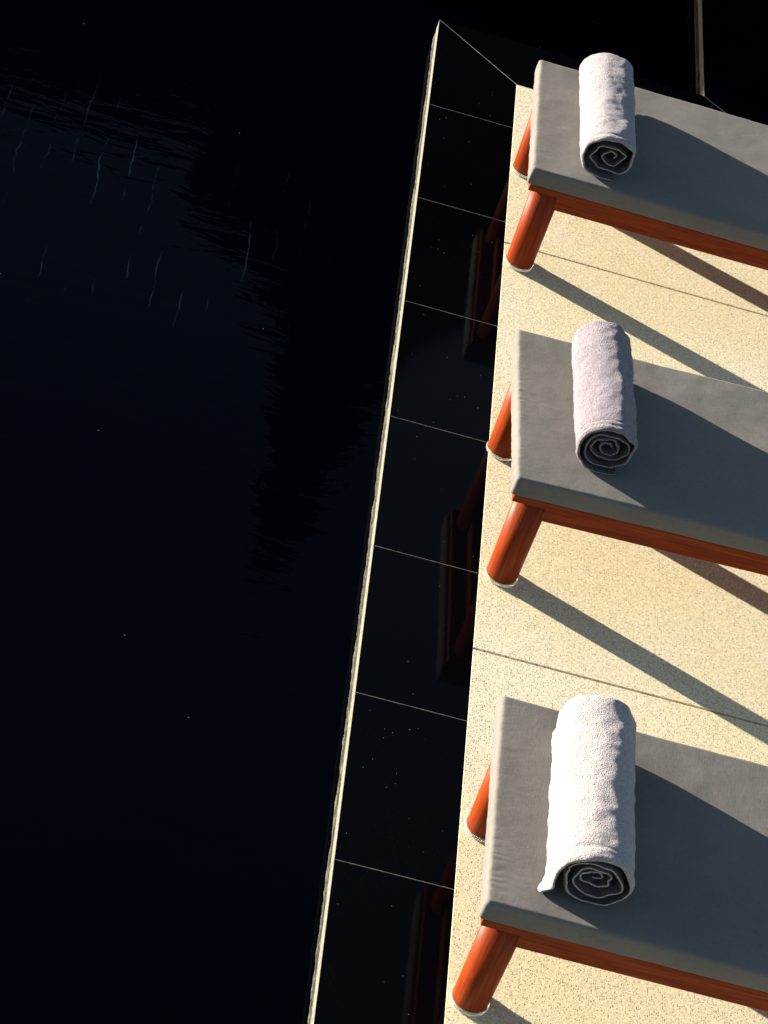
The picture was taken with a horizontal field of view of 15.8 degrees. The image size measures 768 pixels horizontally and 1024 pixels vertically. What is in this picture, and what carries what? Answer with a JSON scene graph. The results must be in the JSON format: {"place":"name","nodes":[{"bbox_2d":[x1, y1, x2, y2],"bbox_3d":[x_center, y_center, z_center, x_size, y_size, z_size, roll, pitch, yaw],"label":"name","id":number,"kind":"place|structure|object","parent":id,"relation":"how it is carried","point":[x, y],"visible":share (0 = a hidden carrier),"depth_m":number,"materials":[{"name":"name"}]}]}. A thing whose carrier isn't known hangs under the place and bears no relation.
{"place":"outdoors","nodes":[
{"label":"outdoors","id":0,"kind":"place"},
{"bbox_2d":[0,0,696,1023],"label":"pool water","id":1,"kind":"structure","parent":0,"point":[204,216],"depth_m":7.84,"materials":[{"name":"black liquid"}]},
{"bbox_2d":[308,0,767,1023],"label":"pool coping","id":2,"kind":"object","parent":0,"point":[382,952],"visible":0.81,"depth_m":7.71,"materials":[{"name":"black stone"}]},
{"bbox_2d":[443,85,767,1023],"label":"deck","id":3,"kind":"structure","parent":0,"point":[673,647],"depth_m":7.70,"materials":[{"name":"stone"}]},
{"bbox_2d":[450,696,767,1015],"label":"sun lounger","id":4,"kind":"object","parent":3,"relation":"on","point":[689,913],"visible":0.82,"depth_m":6.37,"materials":[{"name":"grey fabric"}]},
{"bbox_2d":[538,695,636,905],"bbox_3d":[0.482,0.657,6.394,0.202,0.160,0.549,15,38,-6],"label":"rolled towel","id":5,"kind":"object","parent":4,"relation":"on","point":[591,846],"visible":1,"depth_m":6.30,"materials":[{"name":"white fabric"}]},
{"bbox_2d":[485,330,767,587],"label":"sun lounger","id":6,"kind":"object","parent":3,"relation":"on","point":[689,478],"visible":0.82,"depth_m":7.58,"materials":[{"name":"grey fabric"}]},
{"bbox_2d":[572,320,637,474],"bbox_3d":[0.603,-0.323,7.634,0.168,0.155,0.515,13,38,-8],"label":"rolled towel","id":7,"kind":"object","parent":6,"relation":"on","point":[605,423],"visible":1,"depth_m":7.53,"materials":[{"name":"white fabric"}]},
{"bbox_2d":[505,60,767,271],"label":"sun lounger","id":8,"kind":"object","parent":3,"relation":"on","point":[694,177],"visible":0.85,"depth_m":8.78,"materials":[{"name":"grey fabric"}]},
{"bbox_2d":[579,53,635,180],"bbox_3d":[0.707,-1.264,8.820,0.175,0.151,0.550,14,38,-8],"label":"rolled towel","id":9,"kind":"object","parent":8,"relation":"on","point":[607,103],"visible":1,"depth_m":8.71,"materials":[{"name":"white fabric"}]}
]}

